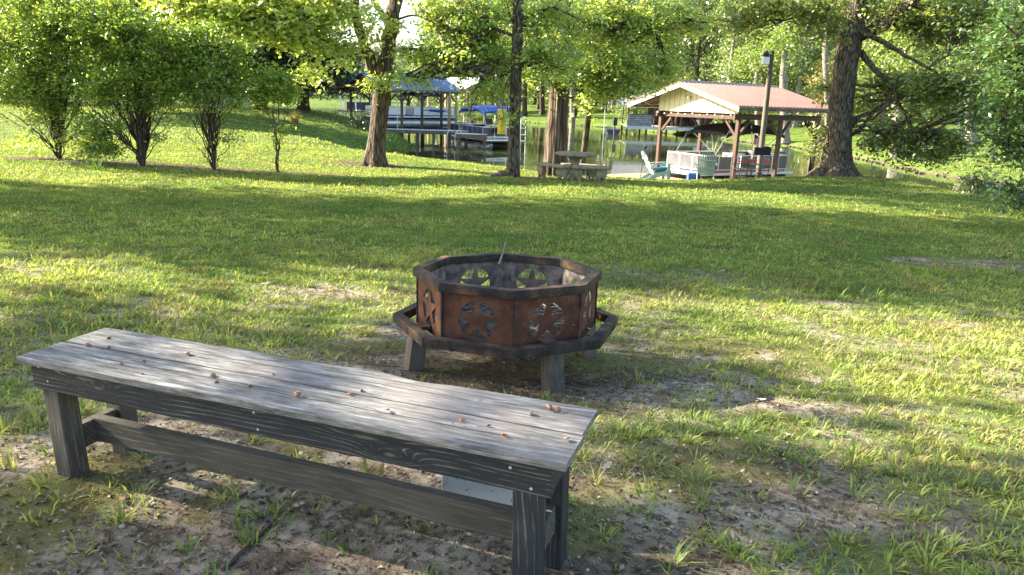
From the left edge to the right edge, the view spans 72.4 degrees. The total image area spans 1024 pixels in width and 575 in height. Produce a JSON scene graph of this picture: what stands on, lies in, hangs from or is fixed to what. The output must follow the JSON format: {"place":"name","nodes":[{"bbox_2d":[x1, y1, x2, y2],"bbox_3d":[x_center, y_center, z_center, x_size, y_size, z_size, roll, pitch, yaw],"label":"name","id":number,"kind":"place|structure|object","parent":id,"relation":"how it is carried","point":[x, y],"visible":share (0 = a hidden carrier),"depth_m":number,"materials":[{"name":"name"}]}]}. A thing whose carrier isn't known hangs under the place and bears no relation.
{"place":"outdoors","nodes":[
{"label":"outdoors","id":0,"kind":"place"},
{"bbox_2d":[0,56,1023,574],"bbox_3d":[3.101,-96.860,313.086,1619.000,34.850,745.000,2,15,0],"label":"lawn","id":1,"kind":"structure","parent":0,"point":[272,558],"depth_m":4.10,"materials":[{"name":"plant"}]},
{"bbox_2d":[0,0,77,103],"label":"tree","id":2,"kind":"object","parent":1,"relation":"on","point":[20,52],"visible":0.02,"depth_m":55.17,"materials":[{"name":"green plant"}]},
{"bbox_2d":[0,0,135,160],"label":"shrub","id":3,"kind":"object","parent":1,"relation":"on","point":[53,105],"visible":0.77,"depth_m":18.83,"materials":[{"name":"green plant"}]},
{"bbox_2d":[88,156,108,170],"bbox_3d":[-10.441,-3.146,17.471,0.522,0.434,0.510,12,18,34],"label":"grass tuft","id":4,"kind":"object","parent":1,"relation":"on","point":[95,166],"visible":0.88,"depth_m":17.50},
{"bbox_2d":[8,2,205,104],"bbox_3d":[-32.461,-22.639,57.298,19.423,15.230,16.052,2,15,0],"label":"tree","id":5,"kind":"object","parent":1,"relation":"on","point":[103,81],"depth_m":57.76,"materials":[{"name":"green plant"}]},
{"bbox_2d":[14,0,218,165],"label":"shrub","id":6,"kind":"object","parent":1,"relation":"on","point":[116,29],"visible":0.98,"depth_m":18.25,"materials":[{"name":"green plant"}]},
{"bbox_2d":[0,0,264,108],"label":"tree","id":7,"kind":"object","parent":1,"relation":"on","point":[136,5],"visible":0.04,"depth_m":41.48,"materials":[{"name":"green plant"}]},
{"bbox_2d":[145,11,271,169],"bbox_3d":[-8.060,-5.196,18.684,3.383,4.172,2.364,2,15,0],"label":"shrub","id":8,"kind":"object","parent":1,"relation":"on","point":[208,55],"visible":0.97,"depth_m":18.40,"materials":[{"name":"green plant"}]},
{"bbox_2d":[198,61,248,107],"bbox_3d":[-22.959,-21.293,54.181,12.525,14.472,12.508,2,15,0],"label":"tree","id":9,"kind":"object","parent":1,"relation":"on","point":[238,88],"visible":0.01,"depth_m":55.02,"materials":[{"name":"green plant"}]},
{"bbox_2d":[207,87,254,107],"bbox_3d":[-25.253,-16.853,64.031,5.000,3.500,3.400,-1,15,-11],"label":"boat shed","id":10,"kind":"object","parent":1,"relation":"on","point":[247,103],"visible":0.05,"depth_m":62.74,"materials":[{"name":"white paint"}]},
{"bbox_2d":[220,516,278,571],"bbox_3d":[-0.834,0.814,2.248,0.014,0.028,0.317,5,15,11],"label":"twig","id":11,"kind":"object","parent":1,"relation":"on","point":[239,553],"visible":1,"depth_m":2.21,"materials":[{"name":"wood"}]},
{"bbox_2d":[197,36,308,109],"bbox_3d":[-16.502,-20.748,51.675,14.889,15.069,12.062,-11,19,-39],"label":"tree","id":12,"kind":"object","parent":1,"relation":"on","point":[261,55],"visible":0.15,"depth_m":51.22,"materials":[{"name":"green plant"}]},
{"bbox_2d":[227,56,312,171],"bbox_3d":[-6.594,-4.675,19.079,2.219,3.124,2.167,-6,17,-28],"label":"sapling","id":13,"kind":"object","parent":1,"relation":"on","point":[271,89],"visible":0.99,"depth_m":18.74,"materials":[{"name":"green plant"}]},
{"bbox_2d":[286,109,301,122],"bbox_3d":[-13.857,-10.983,44.806,1.292,0.890,1.307,10,17,28],"label":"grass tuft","id":14,"kind":"object","parent":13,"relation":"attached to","point":[294,118],"visible":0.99,"depth_m":44.71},
{"bbox_2d":[138,0,425,166],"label":"tree","id":15,"kind":"object","parent":1,"relation":"on","point":[299,23],"visible":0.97,"depth_m":20.54,"materials":[{"name":"green plant"}]},
{"bbox_2d":[237,12,368,110],"bbox_3d":[-16.887,-20.846,53.151,13.769,14.575,11.340,2,15,0],"label":"tree","id":16,"kind":"object","parent":1,"relation":"on","point":[302,106],"visible":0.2,"depth_m":51.88,"materials":[{"name":"green plant"}]},
{"bbox_2d":[16,328,597,574],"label":"wooden bench","id":17,"kind":"object","parent":1,"relation":"on","point":[528,460],"visible":0.92,"depth_m":2.20,"materials":[{"name":"wood"}]},
{"bbox_2d":[294,391,300,397],"bbox_3d":[-0.664,0.327,2.166,0.019,0.013,0.034,-24,35,-7],"label":"seed husk","id":18,"kind":"object","parent":17,"relation":"on","point":[297,394],"visible":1,"depth_m":2.16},
{"bbox_2d":[339,108,370,128],"bbox_3d":[-10.665,-11.481,47.896,2.646,1.664,2.802,2,15,0],"label":"bush","id":19,"kind":"object","parent":1,"relation":"on","point":[356,123],"visible":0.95,"depth_m":47.55,"materials":[{"name":"green plant"}]},
{"bbox_2d":[349,52,367,101],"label":"tree","id":20,"kind":"object","parent":1,"relation":"on","point":[361,67],"visible":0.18,"depth_m":229.54,"materials":[{"name":"green plant"}]},
{"bbox_2d":[366,38,401,97],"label":"tree","id":21,"kind":"object","parent":1,"relation":"on","point":[376,51],"visible":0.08,"depth_m":167.16,"materials":[{"name":"green plant"}]},
{"bbox_2d":[403,54,431,105],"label":"tree","id":22,"kind":"object","parent":1,"relation":"on","point":[417,103],"visible":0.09,"depth_m":122.17,"materials":[{"name":"green plant"}]},
{"bbox_2d":[411,19,453,106],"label":"tree","id":23,"kind":"object","parent":1,"relation":"on","point":[428,42],"visible":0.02,"depth_m":173.71,"materials":[{"name":"green plant"}]},
{"bbox_2d":[410,0,462,106],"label":"tree","id":24,"kind":"object","parent":1,"relation":"on","point":[434,99],"visible":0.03,"depth_m":127.56,"materials":[{"name":"green plant"}]},
{"bbox_2d":[451,14,483,118],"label":"tree","id":25,"kind":"object","parent":1,"relation":"on","point":[460,104],"visible":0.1,"depth_m":115.91,"materials":[{"name":"green plant"}]},
{"bbox_2d":[448,0,488,104],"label":"tree","id":26,"kind":"object","parent":1,"relation":"on","point":[455,24],"visible":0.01,"depth_m":158.78,"materials":[{"name":"green plant"}]},
{"bbox_2d":[442,475,512,505],"bbox_3d":[-0.089,0.661,2.512,0.320,0.295,0.230,1,15,-2],"label":"plastic box","id":27,"kind":"object","parent":1,"relation":"on","point":[479,490],"visible":0.06,"depth_m":2.41,"materials":[{"name":"plastic"}]},
{"bbox_2d":[371,0,604,177],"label":"tree","id":28,"kind":"object","parent":1,"relation":"on","point":[477,32],"visible":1,"depth_m":19.75,"materials":[{"name":"green plant"}]},
{"bbox_2d":[475,0,512,105],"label":"tree","id":29,"kind":"object","parent":1,"relation":"on","point":[506,40],"visible":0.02,"depth_m":123.26,"materials":[{"name":"green plant"}]},
{"bbox_2d":[489,172,501,176],"bbox_3d":[-0.491,-3.289,20.552,0.395,0.186,0.246,2,15,0],"label":"stone","id":30,"kind":"object","parent":1,"relation":"on","point":[494,174],"visible":0.6,"depth_m":20.47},
{"bbox_2d":[493,170,508,176],"bbox_3d":[-0.312,-3.339,20.740,0.573,0.270,0.343,2,15,0],"label":"stone","id":31,"kind":"object","parent":1,"relation":"on","point":[503,173],"visible":0.52,"depth_m":20.62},
{"bbox_2d":[477,0,527,106],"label":"tree","id":32,"kind":"object","parent":1,"relation":"on","point":[509,74],"visible":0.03,"depth_m":141.84,"materials":[{"name":"green plant"}]},
{"bbox_2d":[393,252,617,392],"bbox_3d":[-0.035,0.221,4.656,1.386,0.744,1.387,7,16,18],"label":"fire pit","id":33,"kind":"object","parent":1,"relation":"on","point":[450,296],"visible":0.94,"depth_m":4.20,"materials":[{"name":"metal"}]},
{"bbox_2d":[498,242,505,264],"bbox_3d":[-0.064,-0.240,4.879,0.015,0.096,0.355,4,15,6],"label":"stick","id":34,"kind":"object","parent":33,"relation":"on","point":[502,254],"visible":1,"depth_m":4.83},
{"bbox_2d":[420,285,590,336],"bbox_3d":[-0.020,0.165,4.669,1.164,0.150,1.108,2,15,0],"label":"burnt kindling","id":35,"kind":"object","parent":33,"relation":"in","point":[530,323],"visible":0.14,"depth_m":4.51,"materials":[{"name":"wood"}]},
{"bbox_2d":[478,0,533,123],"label":"tree","id":36,"kind":"object","parent":1,"relation":"on","point":[495,117],"visible":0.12,"depth_m":94.26,"materials":[{"name":"green plant"}]},
{"bbox_2d":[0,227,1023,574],"bbox_3d":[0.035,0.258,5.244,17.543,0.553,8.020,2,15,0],"label":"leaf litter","id":37,"kind":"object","parent":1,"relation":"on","point":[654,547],"visible":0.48,"depth_m":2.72,"materials":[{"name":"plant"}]},
{"bbox_2d":[0,252,1023,570],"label":"pebbles","id":38,"kind":"object","parent":1,"relation":"on","point":[434,522],"visible":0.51,"depth_m":2.72,"materials":[{"name":"stone"}]},
{"bbox_2d":[502,0,547,115],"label":"tree","id":39,"kind":"object","parent":1,"relation":"on","point":[524,103],"visible":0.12,"depth_m":113.37,"materials":[{"name":"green plant"}]},
{"bbox_2d":[525,0,549,104],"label":"tree","id":40,"kind":"object","parent":1,"relation":"on","point":[535,98],"visible":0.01,"depth_m":159.02,"materials":[{"name":"green plant"}]},
{"bbox_2d":[528,0,548,114],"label":"tree","id":41,"kind":"object","parent":1,"relation":"on","point":[542,106],"visible":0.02,"depth_m":116.53,"materials":[{"name":"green plant"}]},
{"bbox_2d":[511,27,569,108],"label":"tree","id":42,"kind":"object","parent":1,"relation":"on","point":[537,92],"visible":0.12,"depth_m":134.18,"materials":[{"name":"green plant"}]},
{"bbox_2d":[533,162,569,180],"bbox_3d":[1.127,-3.271,19.872,1.344,0.480,0.547,15,20,41],"label":"stone bench","id":43,"kind":"object","parent":1,"relation":"on","point":[562,170],"visible":0.87,"depth_m":19.62,"materials":[{"name":"concrete"}]},
{"bbox_2d":[503,0,606,176],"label":"cedar tree","id":44,"kind":"object","parent":1,"relation":"on","point":[556,136],"visible":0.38,"depth_m":22.12,"materials":[{"name":"green plant"}]},
{"bbox_2d":[529,378,596,385],"bbox_3d":[0.310,0.580,4.297,0.419,0.024,0.046,5,15,10],"label":"twig","id":45,"kind":"object","parent":1,"relation":"on","point":[539,380],"visible":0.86,"depth_m":4.30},
{"bbox_2d":[573,108,577,150],"bbox_3d":[1.899,-4.422,21.470,0.156,2.115,0.152,15,20,41],"label":"garden torch","id":46,"kind":"object","parent":1,"relation":"on","point":[575,111],"visible":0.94,"depth_m":21.21,"materials":[{"name":"black plastic"}]},
{"bbox_2d":[555,151,595,179],"bbox_3d":[1.825,-3.518,20.369,1.170,0.820,1.170,2,15,0],"label":"stone table","id":47,"kind":"object","parent":1,"relation":"on","point":[575,157],"visible":0.77,"depth_m":20.11,"materials":[{"name":"concrete"}]},
{"bbox_2d":[561,163,598,178],"bbox_3d":[2.080,-3.539,21.442,1.249,0.480,0.526,6,15,14],"label":"stone bench","id":48,"kind":"object","parent":1,"relation":"on","point":[591,174],"visible":0.25,"depth_m":21.30,"materials":[{"name":"stone"}]},
{"bbox_2d":[569,0,593,127],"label":"tree","id":49,"kind":"object","parent":1,"relation":"on","point":[572,120],"visible":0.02,"depth_m":92.68,"materials":[{"name":"green plant"}]},
{"bbox_2d":[569,165,611,181],"bbox_3d":[2.156,-3.171,19.639,1.249,0.480,0.526,0,15,-6],"label":"stone bench","id":50,"kind":"object","parent":1,"relation":"on","point":[601,172],"visible":0.84,"depth_m":19.56,"materials":[{"name":"concrete"}]},
{"bbox_2d":[183,1,1015,102],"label":"distant woods","id":51,"kind":"object","parent":1,"relation":"on","point":[399,64],"visible":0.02,"depth_m":257.56,"materials":[{"name":"green plant"}]},
{"bbox_2d":[569,0,633,110],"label":"tree","id":52,"kind":"object","parent":1,"relation":"on","point":[577,102],"visible":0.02,"depth_m":124.32,"materials":[{"name":"green plant"}]},
{"bbox_2d":[601,461,611,468],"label":"fallen leaf","id":53,"kind":"object","parent":1,"relation":"on","point":[606,464],"visible":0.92,"depth_m":2.92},
{"bbox_2d":[522,0,725,175],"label":"tree","id":54,"kind":"object","parent":1,"relation":"on","point":[626,25],"visible":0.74,"depth_m":23.46,"materials":[{"name":"green plant"}]},
{"bbox_2d":[606,35,660,125],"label":"tree","id":55,"kind":"object","parent":1,"relation":"on","point":[634,111],"visible":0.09,"depth_m":95.52,"materials":[{"name":"green plant"}]},
{"bbox_2d":[641,151,671,178],"bbox_3d":[4.916,-4.169,23.981,1.005,0.993,0.760,0,15,-7],"label":"garden chair","id":56,"kind":"object","parent":1,"relation":"on","point":[651,174],"visible":0.83,"depth_m":23.81,"materials":[{"name":"green plastic"}]},
{"bbox_2d":[653,166,666,170],"bbox_3d":[5.114,-4.082,24.027,0.457,0.146,0.470,0,15,-7],"label":"cushion","id":57,"kind":"object","parent":56,"relation":"on","point":[661,168],"visible":0.93,"depth_m":23.85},
{"bbox_2d":[622,0,695,109],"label":"tree","id":58,"kind":"object","parent":1,"relation":"on","point":[664,43],"visible":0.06,"depth_m":110.93,"materials":[{"name":"green plant"}]},
{"bbox_2d":[329,111,992,196],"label":"bank weeds","id":59,"kind":"object","parent":1,"relation":"on","point":[520,167],"visible":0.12,"depth_m":42.58,"materials":[{"name":"green plant"}]},
{"bbox_2d":[652,0,694,84],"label":"tree","id":60,"kind":"object","parent":1,"relation":"on","point":[685,40],"visible":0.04,"depth_m":133.70,"materials":[{"name":"green plant"}]},
{"bbox_2d":[686,172,699,179],"bbox_3d":[6.317,-3.860,24.380,0.400,0.260,0.280,2,15,0],"label":"cooler","id":61,"kind":"object","parent":1,"relation":"on","point":[690,176],"visible":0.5,"depth_m":24.25,"materials":[{"name":"blue plastic"}]},
{"bbox_2d":[656,0,756,83],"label":"tree","id":62,"kind":"object","parent":1,"relation":"on","point":[696,54],"visible":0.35,"depth_m":85.09,"materials":[{"name":"green plant"}]},
{"bbox_2d":[695,153,717,179],"bbox_3d":[6.644,-4.145,23.950,0.760,0.993,1.005,5,15,12],"label":"garden chair","id":63,"kind":"object","parent":1,"relation":"on","point":[704,170],"visible":0.92,"depth_m":23.70,"materials":[{"name":"green plastic"}]},
{"bbox_2d":[670,0,754,123],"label":"tree","id":64,"kind":"object","parent":1,"relation":"on","point":[711,57],"visible":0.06,"depth_m":91.16,"materials":[{"name":"green plant"}]},
{"bbox_2d":[700,0,763,83],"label":"tree","id":65,"kind":"object","parent":1,"relation":"on","point":[739,47],"visible":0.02,"depth_m":126.84,"materials":[{"name":"green plant"}]},
{"bbox_2d":[703,0,771,123],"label":"tree","id":66,"kind":"object","parent":1,"relation":"on","point":[728,52],"visible":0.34,"depth_m":79.94,"materials":[{"name":"green plant"}]},
{"bbox_2d":[730,155,751,177],"bbox_3d":[8.268,-4.331,25.268,0.530,0.920,0.612,-2,15,-14],"label":"folding chair","id":67,"kind":"object","parent":1,"relation":"on","point":[742,168],"visible":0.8,"depth_m":25.25,"materials":[{"name":"plastic"}]},
{"bbox_2d":[711,8,805,135],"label":"tree","id":68,"kind":"object","parent":1,"relation":"on","point":[749,56],"visible":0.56,"depth_m":70.14,"materials":[{"name":"green plant"}]},
{"bbox_2d":[746,147,771,177],"bbox_3d":[8.682,-4.383,24.642,0.612,1.150,0.486,1,15,-3],"label":"folding chair","id":69,"kind":"object","parent":1,"relation":"on","point":[762,151],"visible":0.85,"depth_m":24.34,"materials":[{"name":"black plastic"}]},
{"bbox_2d":[755,51,773,177],"bbox_3d":[8.903,-6.028,24.923,0.552,4.584,0.301,-2,16,-15],"label":"lamp pole","id":70,"kind":"object","parent":1,"relation":"on","point":[767,58],"visible":0.92,"depth_m":24.81,"materials":[{"name":"metal"}]},
{"bbox_2d":[532,122,1011,183],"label":"shore rocks","id":71,"kind":"object","parent":1,"relation":"on","point":[921,172],"visible":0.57,"depth_m":49.78,"materials":[{"name":"stone"}]},
{"bbox_2d":[734,11,817,123],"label":"tree","id":72,"kind":"object","parent":1,"relation":"on","point":[774,79],"visible":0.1,"depth_m":88.70,"materials":[{"name":"green plant"}]},
{"bbox_2d":[739,0,834,143],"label":"tree","id":73,"kind":"object","parent":1,"relation":"on","point":[784,64],"visible":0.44,"depth_m":62.54,"materials":[{"name":"green plant"}]},
{"bbox_2d":[771,27,810,91],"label":"tree","id":74,"kind":"object","parent":1,"relation":"on","point":[788,58],"visible":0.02,"depth_m":120.97,"materials":[{"name":"green plant"}]},
{"bbox_2d":[769,1,844,127],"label":"tree","id":75,"kind":"object","parent":1,"relation":"on","point":[800,64],"visible":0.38,"depth_m":78.19,"materials":[{"name":"green plant"}]},
{"bbox_2d":[795,56,834,133],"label":"tree","id":76,"kind":"object","parent":1,"relation":"on","point":[817,79],"visible":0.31,"depth_m":68.62,"materials":[{"name":"green plant"}]},
{"bbox_2d":[793,0,842,124],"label":"tree","id":77,"kind":"object","parent":1,"relation":"on","point":[825,60],"visible":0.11,"depth_m":66.39,"materials":[{"name":"green plant"}]},
{"bbox_2d":[789,0,878,115],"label":"tree","id":78,"kind":"object","parent":1,"relation":"on","point":[835,51],"visible":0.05,"depth_m":93.94,"materials":[{"name":"green plant"}]},
{"bbox_2d":[823,0,879,93],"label":"tree","id":79,"kind":"object","parent":1,"relation":"on","point":[865,42],"visible":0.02,"depth_m":110.65,"materials":[{"name":"green plant"}]},
{"bbox_2d":[705,0,1023,176],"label":"oak tree","id":80,"kind":"object","parent":1,"relation":"on","point":[852,32],"visible":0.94,"depth_m":22.78,"materials":[{"name":"green plant"}]},
{"bbox_2d":[853,0,946,121],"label":"tree","id":81,"kind":"object","parent":1,"relation":"on","point":[856,95],"visible":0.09,"depth_m":81.61,"materials":[{"name":"green plant"}]},
{"bbox_2d":[827,0,984,156],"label":"tree","id":82,"kind":"object","parent":1,"relation":"on","point":[898,63],"visible":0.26,"depth_m":45.15,"materials":[{"name":"green plant"}]},
{"bbox_2d":[881,0,979,119],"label":"tree","id":83,"kind":"object","parent":1,"relation":"on","point":[920,115],"visible":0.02,"depth_m":86.19,"materials":[{"name":"green plant"}]},
{"bbox_2d":[924,0,1015,110],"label":"tree","id":84,"kind":"object","parent":1,"relation":"on","point":[968,29],"visible":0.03,"depth_m":96.64,"materials":[{"name":"green plant"}]},
{"bbox_2d":[926,20,1015,144],"bbox_3d":[35.085,-15.918,52.962,9.319,10.236,7.480,2,15,0],"label":"tree","id":85,"kind":"object","parent":1,"relation":"on","point":[975,136],"visible":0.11,"depth_m":53.30,"materials":[{"name":"green plant"}]},
{"bbox_2d":[936,164,1009,195],"bbox_3d":[12.719,-2.771,19.146,1.718,1.331,1.408,-2,15,-14],"label":"bush","id":86,"kind":"object","parent":1,"relation":"on","point":[975,179],"visible":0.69,"depth_m":19.08,"materials":[{"name":"green plant"}]},
{"bbox_2d":[934,0,1023,223],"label":"magnolia tree","id":87,"kind":"object","parent":1,"relation":"on","point":[1008,47],"visible":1,"depth_m":12.26,"materials":[{"name":"green plant"}]},
{"bbox_2d":[948,0,1023,114],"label":"tree","id":88,"kind":"object","parent":1,"relation":"on","point":[1021,3],"visible":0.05,"depth_m":83.17,"materials":[{"name":"green plant"}]},
{"bbox_2d":[961,142,1021,167],"bbox_3d":[27.148,-7.316,39.179,3.025,2.098,3.185,-12,20,-41],"label":"bush","id":89,"kind":"object","parent":1,"relation":"on","point":[990,157],"visible":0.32,"depth_m":39.54,"materials":[{"name":"green plant"}]},
{"bbox_2d":[31,95,1023,198],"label":"lake water","id":90,"kind":"structure","parent":0,"point":[620,153],"depth_m":48.15,"materials":[{"name":"liquid"}]},
{"bbox_2d":[338,90,371,115],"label":"boathouse","id":91,"kind":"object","parent":90,"relation":"in","point":[357,105],"visible":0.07,"depth_m":114.23,"materials":[{"name":"white metal"}]},
{"bbox_2d":[344,72,462,143],"bbox_3d":[-8.097,-13.045,52.334,7.120,5.598,5.211,-11,19,-39],"label":"boathouse","id":92,"kind":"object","parent":90,"relation":"in","point":[446,85],"visible":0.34,"depth_m":51.10,"materials":[{"name":"blue metal"}]},
{"bbox_2d":[370,94,447,142],"bbox_3d":[-7.737,-12.443,52.830,6.000,4.000,4.000,-11,19,-39],"label":"boat lift","id":93,"kind":"object","parent":90,"relation":"in","point":[435,128],"visible":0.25,"depth_m":52.92,"materials":[{"name":"metal"}]},
{"bbox_2d":[359,92,458,126],"bbox_3d":[-7.349,-13.505,52.858,8.167,2.680,2.560,-11,19,-39],"label":"pontoon boat","id":94,"kind":"object","parent":93,"relation":"on","point":[412,116],"visible":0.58,"depth_m":51.98,"materials":[{"name":"metal"}]},
{"bbox_2d":[387,128,468,146],"bbox_3d":[-6.128,-10.219,49.597,6.022,1.880,1.680,0,15,-6],"label":"dock","id":95,"kind":"object","parent":90,"relation":"in","point":[417,132],"visible":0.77,"depth_m":48.72,"materials":[{"name":"wood"}]},
{"bbox_2d":[455,95,457,124],"bbox_3d":[-4.163,-12.205,52.154,0.200,4.111,0.190,2,15,0],"label":"mooring post","id":96,"kind":"object","parent":95,"relation":"attached to","point":[456,107],"visible":0.62,"depth_m":51.81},
{"bbox_2d":[448,93,450,142],"bbox_3d":[-4.647,-12.272,52.141,0.200,4.218,0.190,2,15,0],"label":"mooring post","id":97,"kind":"object","parent":90,"relation":"in","point":[449,112],"visible":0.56,"depth_m":51.90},
{"bbox_2d":[427,77,508,135],"bbox_3d":[-4.212,-16.207,64.125,5.410,5.839,5.920,-13,21,-43],"label":"boathouse","id":98,"kind":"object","parent":90,"relation":"in","point":[450,79],"visible":0.17,"depth_m":63.01,"materials":[{"name":"white metal"}]},
{"bbox_2d":[455,132,486,149],"bbox_3d":[-2.735,-9.543,47.597,2.100,1.820,2.080,2,15,-1],"label":"dock","id":99,"kind":"object","parent":90,"relation":"in","point":[459,136],"visible":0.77,"depth_m":46.44,"materials":[{"name":"wood"}]},
{"bbox_2d":[451,105,521,148],"bbox_3d":[-2.294,-11.623,50.823,2.816,3.216,7.735,-6,17,-27],"label":"pontoon boat","id":100,"kind":"object","parent":90,"relation":"on","point":[494,139],"visible":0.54,"depth_m":48.65,"materials":[{"name":"fabric"}]},
{"bbox_2d":[497,109,505,133],"bbox_3d":[-0.693,-11.213,47.317,0.580,1.640,0.580,2,15,0],"label":"float mat roll","id":101,"kind":"object","parent":100,"relation":"on","point":[500,130],"visible":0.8,"depth_m":47.16,"materials":[{"name":"yellow plastic"}]},
{"bbox_2d":[520,116,525,153],"bbox_3d":[0.604,-9.682,44.507,0.549,2.365,0.100,2,15,0],"label":"dock ladder","id":102,"kind":"object","parent":90,"relation":"in","point":[522,134],"visible":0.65,"depth_m":44.44,"materials":[{"name":"metal"}]},
{"bbox_2d":[605,117,619,134],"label":"motorboat","id":103,"kind":"object","parent":90,"relation":"on","point":[612,130],"visible":0.87,"depth_m":75.61,"materials":[{"name":"black plastic"}]},
{"bbox_2d":[607,173,684,179],"bbox_3d":[8.870,-4.227,29.964,8.820,1.000,4.920,-8,18,-32],"label":"dock","id":104,"kind":"object","parent":90,"relation":"in","point":[632,175],"visible":0.05,"depth_m":29.28,"materials":[{"name":"wood"}]},
{"bbox_2d":[612,90,708,136],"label":"boathouse","id":105,"kind":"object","parent":90,"relation":"in","point":[649,120],"visible":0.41,"depth_m":76.35,"materials":[{"name":"wood"}]},
{"bbox_2d":[627,80,827,177],"bbox_3d":[9.411,-6.416,31.011,6.170,5.118,6.280,-8,18,-32],"label":"boathouse","id":106,"kind":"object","parent":90,"relation":"in","point":[702,100],"visible":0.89,"depth_m":29.08,"materials":[{"name":"red metal"}]},
{"bbox_2d":[665,123,792,179],"bbox_3d":[9.827,-5.813,31.102,6.567,2.894,2.560,-6,17,-26],"label":"pontoon boat","id":107,"kind":"object","parent":90,"relation":"on","point":[682,163],"visible":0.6,"depth_m":30.15,"materials":[{"name":"metal"}]},
{"bbox_2d":[752,133,758,155],"bbox_3d":[10.196,-5.903,29.183,0.302,1.040,0.098,2,15,0],"label":"flag","id":108,"kind":"object","parent":107,"relation":"attached to","point":[756,140],"visible":0.8,"depth_m":29.14,"materials":[{"name":"fabric"}]},
{"bbox_2d":[333,0,1019,54],"label":"sky","id":109,"kind":"structure","parent":0,"point":[405,7],"materials":[{"name":"white"}]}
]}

